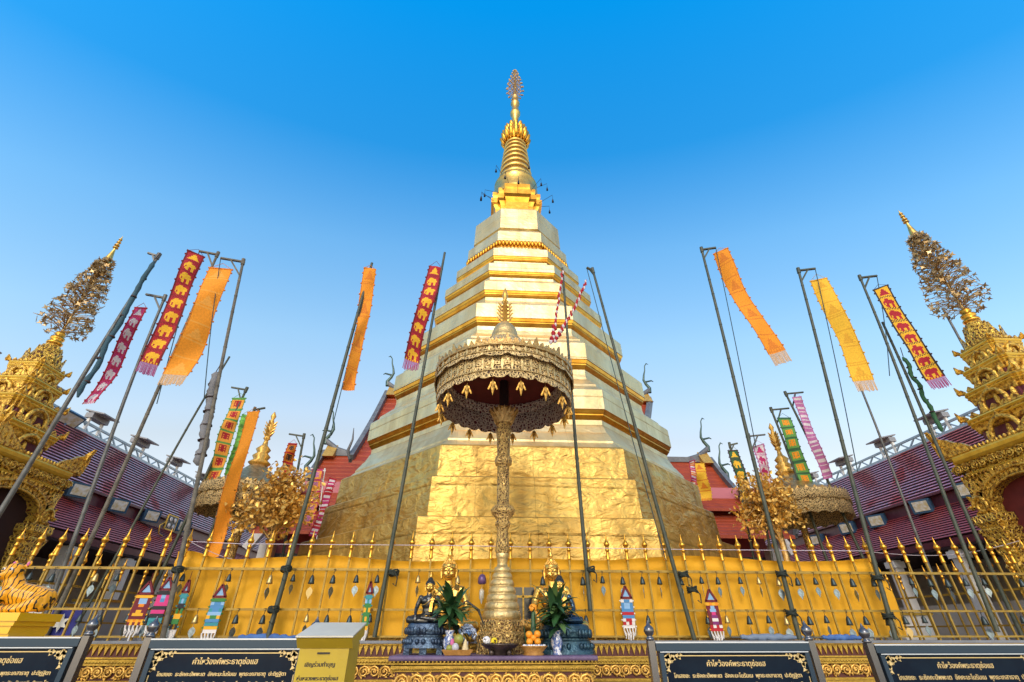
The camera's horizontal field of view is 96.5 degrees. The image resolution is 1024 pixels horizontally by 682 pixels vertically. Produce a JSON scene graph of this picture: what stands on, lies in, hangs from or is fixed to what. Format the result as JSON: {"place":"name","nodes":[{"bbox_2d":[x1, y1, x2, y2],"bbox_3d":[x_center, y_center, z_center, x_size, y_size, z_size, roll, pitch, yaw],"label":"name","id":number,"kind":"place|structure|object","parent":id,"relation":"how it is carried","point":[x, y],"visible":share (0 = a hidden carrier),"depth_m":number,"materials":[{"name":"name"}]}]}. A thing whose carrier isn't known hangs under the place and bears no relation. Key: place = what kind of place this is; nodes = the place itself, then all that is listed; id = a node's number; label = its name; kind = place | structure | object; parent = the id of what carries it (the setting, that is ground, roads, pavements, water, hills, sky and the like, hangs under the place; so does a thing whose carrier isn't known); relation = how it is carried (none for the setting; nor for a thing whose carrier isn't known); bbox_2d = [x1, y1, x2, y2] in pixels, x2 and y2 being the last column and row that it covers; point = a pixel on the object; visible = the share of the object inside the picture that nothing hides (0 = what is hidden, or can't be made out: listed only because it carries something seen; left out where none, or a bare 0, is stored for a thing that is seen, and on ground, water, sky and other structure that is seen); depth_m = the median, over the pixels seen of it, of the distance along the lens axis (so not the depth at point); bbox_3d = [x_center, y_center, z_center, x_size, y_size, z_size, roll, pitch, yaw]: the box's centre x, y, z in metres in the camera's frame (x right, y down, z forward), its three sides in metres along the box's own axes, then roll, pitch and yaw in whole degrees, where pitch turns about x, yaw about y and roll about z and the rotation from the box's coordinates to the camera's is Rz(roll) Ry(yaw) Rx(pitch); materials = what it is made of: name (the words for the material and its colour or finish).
{"place":"outdoors","nodes":[
{"label":"outdoors","id":0,"kind":"place"},
{"bbox_2d":[0,612,63,636],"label":"statue plinth","id":1,"kind":"structure","parent":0,"point":[16,624],"depth_m":5.16,"materials":[{"name":"yellow"}]},
{"bbox_2d":[0,561,57,612],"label":"tiger statue","id":2,"kind":"object","parent":1,"relation":"on","point":[18,593],"visible":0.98,"depth_m":5.36,"materials":[{"name":"orange paint"}]},
{"bbox_2d":[71,599,121,640],"bbox_3d":[-11.024,7.852,11.583,0.880,2.260,0.640,2,-33,-3],"label":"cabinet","id":3,"kind":"object","parent":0,"point":[105,628],"visible":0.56,"depth_m":11.90,"materials":[{"name":"grey"}]},
{"bbox_2d":[150,386,248,592],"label":"banner pole","id":4,"kind":"object","parent":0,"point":[157,580],"visible":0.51,"depth_m":11.37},
{"bbox_2d":[205,393,246,480],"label":"banner","id":5,"kind":"object","parent":4,"relation":"hanging from","point":[225,434],"visible":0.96,"depth_m":12.59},
{"bbox_2d":[224,411,248,474],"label":"banner","id":6,"kind":"object","parent":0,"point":[238,437],"visible":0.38,"depth_m":12.83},
{"bbox_2d":[278,441,296,478],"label":"banner","id":7,"kind":"object","parent":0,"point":[288,456],"visible":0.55,"depth_m":13.83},
{"bbox_2d":[310,468,325,538],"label":"banner pole","id":8,"kind":"object","parent":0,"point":[324,470],"visible":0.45,"depth_m":16.43,"materials":[{"name":"metal"}]},
{"bbox_2d":[302,466,322,523],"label":"banner","id":9,"kind":"object","parent":8,"relation":"hanging from","point":[318,476],"visible":0.45,"depth_m":16.15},
{"bbox_2d":[309,476,336,536],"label":"banner","id":10,"kind":"object","parent":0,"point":[328,491],"visible":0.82,"depth_m":14.59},
{"bbox_2d":[0,0,1023,487],"label":"sky","id":11,"kind":"structure","parent":0,"point":[311,143],"materials":[{"name":"blue"}]},
{"bbox_2d":[561,267,592,610],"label":"banner pole","id":12,"kind":"object","parent":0,"point":[587,578],"visible":0.91,"depth_m":8.30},
{"bbox_2d":[549,270,563,344],"bbox_3d":[1.024,-0.817,10.463,0.468,2.142,0.103,2,-33,-3],"label":"tassel string","id":13,"kind":"object","parent":12,"relation":"hanging from","point":[553,333],"visible":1,"depth_m":10.27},
{"bbox_2d":[783,391,864,558],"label":"banner pole","id":14,"kind":"object","parent":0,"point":[786,394],"visible":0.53,"depth_m":12.77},
{"bbox_2d":[792,395,832,478],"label":"banner","id":15,"kind":"object","parent":14,"relation":"hanging from","point":[816,449],"visible":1,"depth_m":13.26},
{"bbox_2d":[888,612,937,639],"bbox_3d":[10.404,8.051,11.614,0.980,1.960,0.710,2,-33,-3],"label":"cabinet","id":16,"kind":"object","parent":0,"point":[918,615],"visible":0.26,"depth_m":11.74,"materials":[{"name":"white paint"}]},
{"bbox_2d":[898,210,1023,597],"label":"gate pavilion","id":17,"kind":"structure","parent":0,"point":[991,471],"depth_m":10.16,"materials":[{"name":"gold metal"}]},
{"label":"ground","id":18,"kind":"structure","parent":0,"visible":0},
{"bbox_2d":[0,614,99,681],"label":"notice board","id":19,"kind":"object","parent":18,"relation":"on","point":[42,659],"visible":1,"depth_m":3.29,"materials":[{"name":"black"}]},
{"bbox_2d":[0,236,122,605],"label":"gate pavilion","id":20,"kind":"structure","parent":18,"relation":"on","point":[30,393],"depth_m":11.04,"materials":[{"name":"gold metal"}]},
{"bbox_2d":[0,374,266,640],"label":"gallery","id":21,"kind":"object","parent":18,"relation":"on","point":[171,494],"visible":0.32,"depth_m":17.48,"materials":[{"name":"tile"}]},
{"bbox_2d":[59,408,86,427],"bbox_3d":[-16.383,2.994,16.759,0.519,0.911,1.000,2,-33,-3],"label":"ridge floodlight","id":22,"kind":"object","parent":21,"relation":"on","point":[72,418],"visible":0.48,"depth_m":16.90,"materials":[{"name":"beige"}]},
{"bbox_2d":[63,481,90,498],"bbox_3d":[-14.613,5.019,15.345,0.574,0.497,0.620,-14,-35,21],"label":"floodlight","id":23,"kind":"object","parent":21,"relation":"attached to","point":[79,490],"visible":0.82,"depth_m":15.19,"materials":[{"name":"blue"}]},
{"bbox_2d":[83,409,118,435],"bbox_3d":[-16.516,3.319,18.271,0.793,0.908,0.900,2,-33,-3],"label":"ridge lamp","id":24,"kind":"object","parent":21,"relation":"on","point":[102,419],"visible":0.91,"depth_m":18.25,"materials":[{"name":"metal"}]},
{"bbox_2d":[107,497,131,513],"bbox_3d":[-14.728,6.123,16.999,0.574,0.497,0.620,-14,-35,21],"label":"floodlight","id":25,"kind":"object","parent":21,"relation":"attached to","point":[117,505],"visible":0.79,"depth_m":16.88,"materials":[{"name":"blue"}]},
{"bbox_2d":[129,434,158,457],"bbox_3d":[-16.674,4.799,20.583,0.793,0.908,0.900,2,-33,-3],"label":"ridge lamp","id":26,"kind":"object","parent":21,"relation":"on","point":[143,443],"visible":0.61,"depth_m":20.68,"materials":[{"name":"metal"}]},
{"bbox_2d":[138,508,162,522],"bbox_3d":[-14.841,7.153,18.681,0.574,0.497,0.620,-14,-35,21],"label":"floodlight","id":27,"kind":"object","parent":21,"relation":"attached to","point":[150,515],"visible":0.91,"depth_m":18.52,"materials":[{"name":"blue"}]},
{"bbox_2d":[158,514,178,536],"bbox_3d":[-14.314,7.687,19.005,0.160,0.869,0.977,2,-33,-3],"label":"work lamp","id":28,"kind":"object","parent":21,"relation":"attached to","point":[170,522],"visible":1,"depth_m":19.07,"materials":[{"name":"yellow metal"}]},
{"bbox_2d":[128,616,318,681],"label":"notice board","id":29,"kind":"object","parent":18,"relation":"on","point":[216,659],"visible":1,"depth_m":3.34,"materials":[{"name":"black"}]},
{"bbox_2d":[193,412,297,558],"bbox_3d":[-7.173,5.157,11.906,2.455,7.150,2.455,2,-33,-3],"label":"ceremonial parasol","id":30,"kind":"object","parent":18,"relation":"on","point":[209,493],"visible":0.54,"depth_m":11.88,"materials":[{"name":"gold metal"}]},
{"bbox_2d":[207,407,259,556],"bbox_3d":[-6.956,3.373,11.516,0.409,3.883,0.667,20,-38,-28],"label":"banner","id":31,"kind":"object","parent":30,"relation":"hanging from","point":[233,478],"visible":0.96,"depth_m":11.31,"materials":[{"name":"fabric"}]},
{"bbox_2d":[293,622,366,681],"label":"donation box","id":32,"kind":"object","parent":18,"relation":"on","point":[328,651],"visible":1,"depth_m":2.60,"materials":[{"name":"yellow paint"}]},
{"bbox_2d":[388,653,597,681],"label":"altar table","id":33,"kind":"object","parent":18,"relation":"on","point":[434,667],"visible":1,"depth_m":5.40,"materials":[{"name":"gold"}]},
{"bbox_2d":[402,623,446,654],"bbox_3d":[-1.134,3.887,5.962,0.586,0.350,0.465,2,-33,-3],"label":"statue pedestal","id":34,"kind":"object","parent":33,"relation":"on","point":[422,637],"visible":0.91,"depth_m":5.82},
{"bbox_2d":[406,572,446,623],"bbox_3d":[-1.135,3.497,6.239,0.542,0.625,0.311,2,-33,-3],"label":"buddha statue","id":35,"kind":"object","parent":34,"relation":"on","point":[427,614],"visible":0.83,"depth_m":6.18,"materials":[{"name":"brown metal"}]},
{"bbox_2d":[412,633,475,652],"bbox_3d":[-0.973,4.315,6.543,0.941,0.235,0.672,2,-33,-3],"label":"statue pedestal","id":36,"kind":"object","parent":33,"relation":"on","point":[468,639],"visible":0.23,"depth_m":6.35,"materials":[{"name":"metal"}]},
{"bbox_2d":[432,548,479,632],"bbox_3d":[-0.971,3.727,6.879,1.002,1.155,0.576,2,-33,-3],"label":"buddha statue","id":37,"kind":"object","parent":36,"relation":"on","point":[449,571],"visible":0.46,"depth_m":6.95,"materials":[{"name":"gold metal"}]},
{"bbox_2d":[429,580,484,648],"bbox_3d":[-0.810,3.555,5.920,0.724,0.843,0.690,27,-42,-36],"label":"vase plant","id":38,"kind":"object","parent":33,"relation":"on","point":[450,608],"visible":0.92,"depth_m":5.90,"materials":[{"name":"green plant"}]},
{"bbox_2d":[481,643,518,655],"bbox_3d":[-0.146,3.779,5.599,0.470,0.130,0.470,2,-33,-3],"label":"footed bowl","id":39,"kind":"object","parent":33,"relation":"on","point":[500,649],"visible":0.99,"depth_m":5.49,"materials":[{"name":"paint"}]},
{"bbox_2d":[434,288,573,654],"bbox_3d":[-0.140,1.522,7.698,2.502,6.185,2.502,2,-33,-3],"label":"ceremonial parasol","id":40,"kind":"object","parent":33,"relation":"on","point":[503,381],"visible":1,"depth_m":7.38,"materials":[{"name":"gold metal"}]},
{"bbox_2d":[520,645,546,655],"bbox_3d":[0.265,3.800,5.613,0.350,0.100,0.350,2,-33,-3],"label":"offering tray","id":41,"kind":"object","parent":33,"relation":"on","point":[533,650],"visible":0.94,"depth_m":5.51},
{"bbox_2d":[526,580,584,654],"bbox_3d":[0.577,3.601,5.977,0.753,0.827,0.761,20,-38,-28],"label":"vase plant","id":42,"kind":"object","parent":33,"relation":"on","point":[555,615],"visible":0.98,"depth_m":5.92,"materials":[{"name":"green plant"}]},
{"bbox_2d":[539,624,595,654],"bbox_3d":[0.710,3.971,6.093,0.762,0.330,0.568,2,-33,-3],"label":"statue pedestal","id":43,"kind":"object","parent":33,"relation":"on","point":[575,640],"visible":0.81,"depth_m":5.91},
{"bbox_2d":[540,570,583,623],"bbox_3d":[0.672,3.562,6.375,0.593,0.684,0.341,-1,-33,2],"label":"buddha statue","id":44,"kind":"object","parent":43,"relation":"on","point":[575,619],"visible":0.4,"depth_m":6.31,"materials":[{"name":"black metal"}]},
{"bbox_2d":[242,356,798,560],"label":"temple hall","id":45,"kind":"structure","parent":18,"relation":"on","point":[338,463],"depth_m":20.02,"materials":[{"name":"red tile"}]},
{"bbox_2d":[695,460,711,500],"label":"banner","id":46,"kind":"object","parent":45,"relation":"hanging from","point":[704,487],"visible":0.86,"depth_m":18.32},
{"bbox_2d":[76,640,1023,681],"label":"fence wall","id":47,"kind":"structure","parent":18,"relation":"on","point":[617,661],"depth_m":6.91,"materials":[{"name":"gold paint"}]},
{"bbox_2d":[49,610,82,635],"bbox_3d":[-7.000,4.410,7.101,0.440,0.450,0.080,2,-33,-3],"label":"star cloth","id":48,"kind":"object","parent":47,"relation":"on","point":[57,628],"visible":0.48,"depth_m":7.10,"materials":[{"name":"blue"}]},
{"bbox_2d":[0,252,161,516],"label":"banner pole","id":49,"kind":"object","parent":47,"relation":"on","point":[20,479],"visible":0.93,"depth_m":8.48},
{"bbox_2d":[76,253,159,397],"bbox_3d":[-8.265,-0.498,9.694,0.157,3.731,0.138,2,-33,-3],"label":"furled banner","id":50,"kind":"object","parent":49,"relation":"hanging from","point":[104,347],"visible":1,"depth_m":9.49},
{"bbox_2d":[43,293,167,613],"bbox_3d":[-7.811,1.701,8.777,1.140,6.558,0.101,3,-33,-5],"label":"banner pole","id":51,"kind":"object","parent":47,"relation":"on","point":[82,515],"visible":0.89,"depth_m":8.48,"materials":[{"name":"metal"}]},
{"bbox_2d":[82,303,147,403],"bbox_3d":[-8.204,0.178,9.570,0.322,2.575,0.363,23,-39,-31],"label":"banner","id":52,"kind":"object","parent":51,"relation":"hanging from","point":[117,358],"visible":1,"depth_m":9.59,"materials":[{"name":"fabric"}]},
{"bbox_2d":[45,250,219,635],"bbox_3d":[-7.336,1.210,9.037,0.624,8.115,0.100,7,-33,-10],"label":"banner pole","id":53,"kind":"object","parent":47,"relation":"on","point":[63,598],"visible":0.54,"depth_m":8.20,"materials":[{"name":"grey metal"}]},
{"bbox_2d":[136,249,204,376],"bbox_3d":[-7.546,-0.789,10.190,0.531,3.498,0.231,25,-40,-34],"label":"banner","id":54,"kind":"object","parent":53,"relation":"hanging from","point":[162,337],"visible":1,"depth_m":10.09,"materials":[{"name":"red fabric"}]},
{"bbox_2d":[123,573,153,640],"bbox_3d":[-5.721,4.087,7.054,0.289,0.910,0.032,2,-33,-3],"label":"votive flag","id":55,"kind":"object","parent":47,"relation":"on","point":[137,614],"visible":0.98,"depth_m":7.02,"materials":[{"name":"red fabric"}]},
{"bbox_2d":[69,356,229,635],"bbox_3d":[-6.394,2.427,8.379,0.784,5.008,0.069,1,-33,-1],"label":"banner pole","id":56,"kind":"object","parent":47,"relation":"on","point":[139,513],"visible":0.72,"depth_m":8.10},
{"bbox_2d":[143,574,172,636],"bbox_3d":[-5.438,4.072,7.082,0.249,0.970,0.032,2,-33,-3],"label":"votive flag","id":57,"kind":"object","parent":47,"relation":"on","point":[159,607],"visible":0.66,"depth_m":7.08,"materials":[{"name":"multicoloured fabric"}]},
{"bbox_2d":[166,571,192,637],"bbox_3d":[-5.131,4.117,7.075,0.149,0.990,0.032,2,-33,-3],"label":"votive flag","id":58,"kind":"object","parent":47,"relation":"on","point":[183,596],"visible":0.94,"depth_m":7.07,"materials":[{"name":"multicoloured fabric"}]},
{"bbox_2d":[160,257,245,637],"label":"banner pole","id":59,"kind":"object","parent":47,"relation":"on","point":[165,625],"visible":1,"depth_m":8.29,"materials":[{"name":"grey metal"}]},
{"bbox_2d":[157,263,232,385],"bbox_3d":[-6.663,-0.471,9.743,0.606,3.291,0.393,16,-36,-23],"label":"banner","id":60,"kind":"object","parent":59,"relation":"hanging from","point":[191,344],"visible":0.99,"depth_m":9.66,"materials":[{"name":"fabric"}]},
{"bbox_2d":[193,367,218,465],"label":"furled banner","id":61,"kind":"object","parent":59,"relation":"hanging from","point":[207,408],"visible":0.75,"depth_m":8.72,"materials":[{"name":"grey fabric"}]},
{"bbox_2d":[200,576,226,637],"bbox_3d":[-4.590,4.181,7.071,0.249,0.970,0.032,2,-33,-3],"label":"votive flag","id":62,"kind":"object","parent":47,"relation":"on","point":[214,613],"visible":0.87,"depth_m":7.05,"materials":[{"name":"blue fabric"}]},
{"bbox_2d":[266,262,372,637],"bbox_3d":[-3.521,1.311,8.913,0.387,7.563,0.105,0,-33,1],"label":"banner pole","id":63,"kind":"object","parent":47,"relation":"on","point":[291,554],"visible":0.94,"depth_m":8.27,"materials":[{"name":"metal"}]},
{"bbox_2d":[342,265,375,390],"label":"banner","id":64,"kind":"object","parent":63,"relation":"hanging from","point":[367,288],"visible":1,"depth_m":9.96,"materials":[{"name":"fabric"}]},
{"bbox_2d":[361,573,373,640],"bbox_3d":[-2.281,4.213,7.208,0.149,0.990,0.032,2,-33,-3],"label":"votive flag","id":65,"kind":"object","parent":47,"relation":"on","point":[367,606],"visible":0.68,"depth_m":7.22,"materials":[{"name":"multicoloured fabric"}]},
{"bbox_2d":[372,252,445,637],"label":"banner pole","id":66,"kind":"object","parent":47,"relation":"on","point":[383,588],"visible":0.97,"depth_m":8.24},
{"bbox_2d":[402,262,440,370],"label":"banner","id":67,"kind":"object","parent":66,"relation":"hanging from","point":[429,293],"visible":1,"depth_m":10.05,"materials":[{"name":"red fabric"}]},
{"bbox_2d":[2,527,1023,640],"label":"spear fence","id":68,"kind":"object","parent":47,"relation":"on","point":[105,539],"visible":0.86,"depth_m":7.62,"materials":[{"name":"metal"}]},
{"bbox_2d":[189,541,844,550],"bbox_3d":[0.522,3.549,7.897,11.845,0.063,0.008,2,-33,-3],"label":"string","id":69,"kind":"object","parent":68,"relation":"attached to","point":[544,547],"visible":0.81,"depth_m":7.89,"materials":[{"name":"grey"}]},
{"bbox_2d":[157,551,906,635],"bbox_3d":[0.512,4.237,7.671,12.270,1.213,0.170,2,-33,-3],"label":"robe cloth","id":70,"kind":"object","parent":68,"relation":"hanging from","point":[284,620],"visible":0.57,"depth_m":7.68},
{"bbox_2d":[619,584,636,639],"bbox_3d":[1.873,4.351,7.405,0.239,0.910,0.032,2,-33,-3],"label":"votive flag","id":71,"kind":"object","parent":47,"relation":"on","point":[627,613],"visible":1,"depth_m":7.37,"materials":[{"name":"white fabric"}]},
{"bbox_2d":[586,267,696,639],"bbox_3d":[2.352,1.441,9.204,1.086,7.668,0.109,3,-33,-5],"label":"banner pole","id":72,"kind":"object","parent":47,"relation":"on","point":[677,579],"visible":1,"depth_m":8.56,"materials":[{"name":"grey"}]},
{"bbox_2d":[704,582,724,639],"bbox_3d":[3.287,4.429,7.451,0.249,0.910,0.032,2,-33,-3],"label":"votive flag","id":73,"kind":"object","parent":47,"relation":"on","point":[711,603],"visible":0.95,"depth_m":7.43,"materials":[{"name":"multicoloured fabric"}]},
{"bbox_2d":[699,246,802,639],"bbox_3d":[4.899,1.155,9.551,0.742,8.521,0.105,0,-33,0],"label":"banner pole","id":74,"kind":"object","parent":47,"relation":"on","point":[780,564],"visible":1,"depth_m":8.96,"materials":[{"name":"grey"}]},
{"bbox_2d":[713,247,791,365],"bbox_3d":[5.575,-0.977,10.812,0.855,3.547,0.265,-14,-35,20],"label":"banner","id":75,"kind":"object","parent":74,"relation":"hanging from","point":[767,336],"visible":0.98,"depth_m":10.73,"materials":[{"name":"fabric"}]},
{"bbox_2d":[731,633,814,639],"bbox_3d":[4.166,4.721,7.277,1.376,0.115,0.119,2,-33,-3],"label":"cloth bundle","id":76,"kind":"object","parent":47,"relation":"on","point":[768,636],"visible":0.9,"depth_m":7.25,"materials":[{"name":"blue fabric"}]},
{"bbox_2d":[796,267,898,639],"bbox_3d":[6.909,1.469,9.496,1.592,7.941,0.108,1,-33,-2],"label":"banner pole","id":77,"kind":"object","parent":47,"relation":"on","point":[891,623],"visible":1,"depth_m":8.96,"materials":[{"name":"grey"}]},
{"bbox_2d":[810,274,877,391],"bbox_3d":[7.603,-0.310,10.602,0.486,3.358,0.352,-19,-37,28],"label":"banner","id":78,"kind":"object","parent":77,"relation":"hanging from","point":[857,363],"visible":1,"depth_m":10.36,"materials":[{"name":"fabric"}]},
{"bbox_2d":[857,274,999,631],"bbox_3d":[8.580,1.543,9.561,1.364,7.670,0.103,1,-33,-1],"label":"banner pole","id":79,"kind":"object","parent":47,"relation":"on","point":[991,616],"visible":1,"depth_m":8.93,"materials":[{"name":"grey"}]},
{"bbox_2d":[872,284,951,389],"bbox_3d":[9.160,-0.200,10.605,0.428,3.013,0.339,-22,-39,30],"label":"banner","id":80,"kind":"object","parent":79,"relation":"hanging from","point":[927,365],"visible":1,"depth_m":10.54,"materials":[{"name":"red fabric"}]},
{"bbox_2d":[881,322,1023,639],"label":"banner pole","id":81,"kind":"object","parent":47,"relation":"on","point":[991,570],"visible":0.99,"depth_m":8.98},
{"bbox_2d":[900,347,942,431],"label":"furled banner","id":82,"kind":"object","parent":81,"relation":"attached to","point":[925,400],"visible":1,"depth_m":10.09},
{"bbox_2d":[644,620,825,681],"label":"notice board","id":83,"kind":"object","parent":18,"relation":"on","point":[786,661],"visible":1,"depth_m":3.52,"materials":[{"name":"black"}]},
{"bbox_2d":[744,423,855,560],"bbox_3d":[8.222,5.635,12.654,2.705,7.150,2.705,2,-33,-3],"label":"ceremonial parasol","id":84,"kind":"object","parent":18,"relation":"on","point":[826,505],"visible":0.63,"depth_m":12.53,"materials":[{"name":"gold metal"}]},
{"bbox_2d":[765,407,1023,639],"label":"gallery","id":85,"kind":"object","parent":18,"relation":"on","point":[877,488],"visible":0.18,"depth_m":17.12,"materials":[{"name":"tile"}]},
{"bbox_2d":[865,513,887,527],"bbox_3d":[14.888,7.300,18.551,0.574,0.497,0.620,18,-37,-26],"label":"floodlight","id":86,"kind":"object","parent":85,"relation":"attached to","point":[877,520],"visible":0.88,"depth_m":18.39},
{"bbox_2d":[866,434,896,457],"bbox_3d":[16.685,4.756,20.516,0.793,0.908,0.900,2,-33,-3],"label":"ridge lamp","id":87,"kind":"object","parent":85,"relation":"on","point":[888,440],"visible":0.84,"depth_m":20.49,"materials":[{"name":"metal"}]},
{"bbox_2d":[908,498,934,514],"bbox_3d":[15.018,6.039,16.676,0.574,0.497,0.620,18,-37,-26],"label":"floodlight","id":88,"kind":"object","parent":85,"relation":"attached to","point":[924,505],"visible":0.96,"depth_m":16.52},
{"bbox_2d":[913,408,952,434],"bbox_3d":[16.844,3.276,18.203,0.793,0.908,0.900,2,-33,-3],"label":"ridge lamp","id":89,"kind":"object","parent":85,"relation":"on","point":[942,414],"visible":0.7,"depth_m":18.07,"materials":[{"name":"metal"}]},
{"bbox_2d":[858,623,1023,681],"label":"notice board","id":90,"kind":"object","parent":18,"relation":"on","point":[946,662],"visible":1,"depth_m":3.60,"materials":[{"name":"black"}]},
{"bbox_3d":[-8.518,8.524,11.741,0.300,1.300,12.400,2,-33,-3],"label":"side wall","id":91,"kind":"object","parent":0,"visible":0},
{"bbox_2d":[26,546,167,640],"bbox_3d":[-8.521,7.367,12.540,0.099,1.590,12.104,2,-33,-3],"label":"spear fence","id":92,"kind":"object","parent":91,"relation":"on","point":[145,573],"visible":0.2,"depth_m":9.08,"materials":[{"name":"metal"}]},
{"bbox_3d":[9.073,9.096,12.579,0.300,1.240,12.400,2,-33,-3],"label":"side wall","id":93,"kind":"object","parent":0,"visible":0},
{"bbox_2d":[873,554,1023,639],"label":"spear fence","id":94,"kind":"object","parent":93,"relation":"on","point":[1008,562],"visible":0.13,"depth_m":9.59,"materials":[{"name":"metal"}]},
{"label":"terrace","id":95,"kind":"structure","parent":0,"visible":0},
{"bbox_2d":[220,456,325,557],"bbox_3d":[-5.852,5.089,10.667,2.245,4.928,2.208,11,-34,-16],"label":"gold tree","id":96,"kind":"object","parent":95,"relation":"on","point":[283,506],"visible":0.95,"depth_m":10.99,"materials":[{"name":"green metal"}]},
{"bbox_2d":[297,69,745,639],"bbox_3d":[0.188,-4.348,21.181,13.000,31.360,13.000,2,-33,-3],"label":"golden pagoda","id":97,"kind":"object","parent":95,"relation":"on","point":[519,255],"visible":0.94,"depth_m":11.58,"materials":[{"name":"gold metal"}]},
{"bbox_2d":[728,442,754,559],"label":"banner pole","id":98,"kind":"object","parent":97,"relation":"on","point":[748,530],"visible":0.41,"depth_m":12.91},
{"bbox_2d":[727,448,748,502],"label":"banner","id":99,"kind":"object","parent":98,"relation":"hanging from","point":[737,465],"visible":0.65,"depth_m":13.80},
{"bbox_2d":[749,433,773,560],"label":"banner pole","id":100,"kind":"object","parent":97,"relation":"attached to","point":[768,542],"visible":0.19,"depth_m":12.52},
{"bbox_2d":[753,441,770,482],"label":"banner","id":101,"kind":"object","parent":100,"relation":"hanging from","point":[761,456],"visible":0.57,"depth_m":13.65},
{"bbox_2d":[729,460,825,639],"bbox_3d":[6.722,5.537,11.388,1.899,4.952,1.813,21,-38,-29],"label":"gold tree","id":102,"kind":"object","parent":95,"relation":"on","point":[777,502],"visible":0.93,"depth_m":11.86,"materials":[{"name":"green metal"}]},
{"bbox_2d":[769,407,828,560],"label":"banner pole","id":103,"kind":"object","parent":95,"relation":"on","point":[809,512],"visible":0.7,"depth_m":13.19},
{"bbox_2d":[777,413,812,481],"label":"banner","id":104,"kind":"object","parent":103,"relation":"hanging from","point":[794,448],"visible":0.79,"depth_m":13.34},
{"bbox_2d":[858,384,957,639],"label":"banner pole","id":105,"kind":"object","parent":95,"relation":"on","point":[897,482],"visible":0.67,"depth_m":9.57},
{"bbox_3d":[0.625,4.365,6.620,0.941,0.235,0.672,2,-33,-3],"label":"statue pedestal","id":106,"kind":"object","parent":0,"visible":0},
{"bbox_2d":[514,587,533,619],"bbox_3d":[0.176,4.144,7.165,0.360,0.500,0.039,2,-33,-3],"label":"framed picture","id":107,"kind":"object","parent":106,"relation":"on","point":[522,594],"visible":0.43,"depth_m":7.20,"materials":[{"name":"grey glass"}]},
{"bbox_2d":[524,549,589,631],"bbox_3d":[0.627,3.777,6.957,1.002,1.155,0.576,2,-33,-3],"label":"buddha statue","id":108,"kind":"object","parent":106,"relation":"on","point":[550,569],"visible":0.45,"depth_m":7.03,"materials":[{"name":"gold metal"}]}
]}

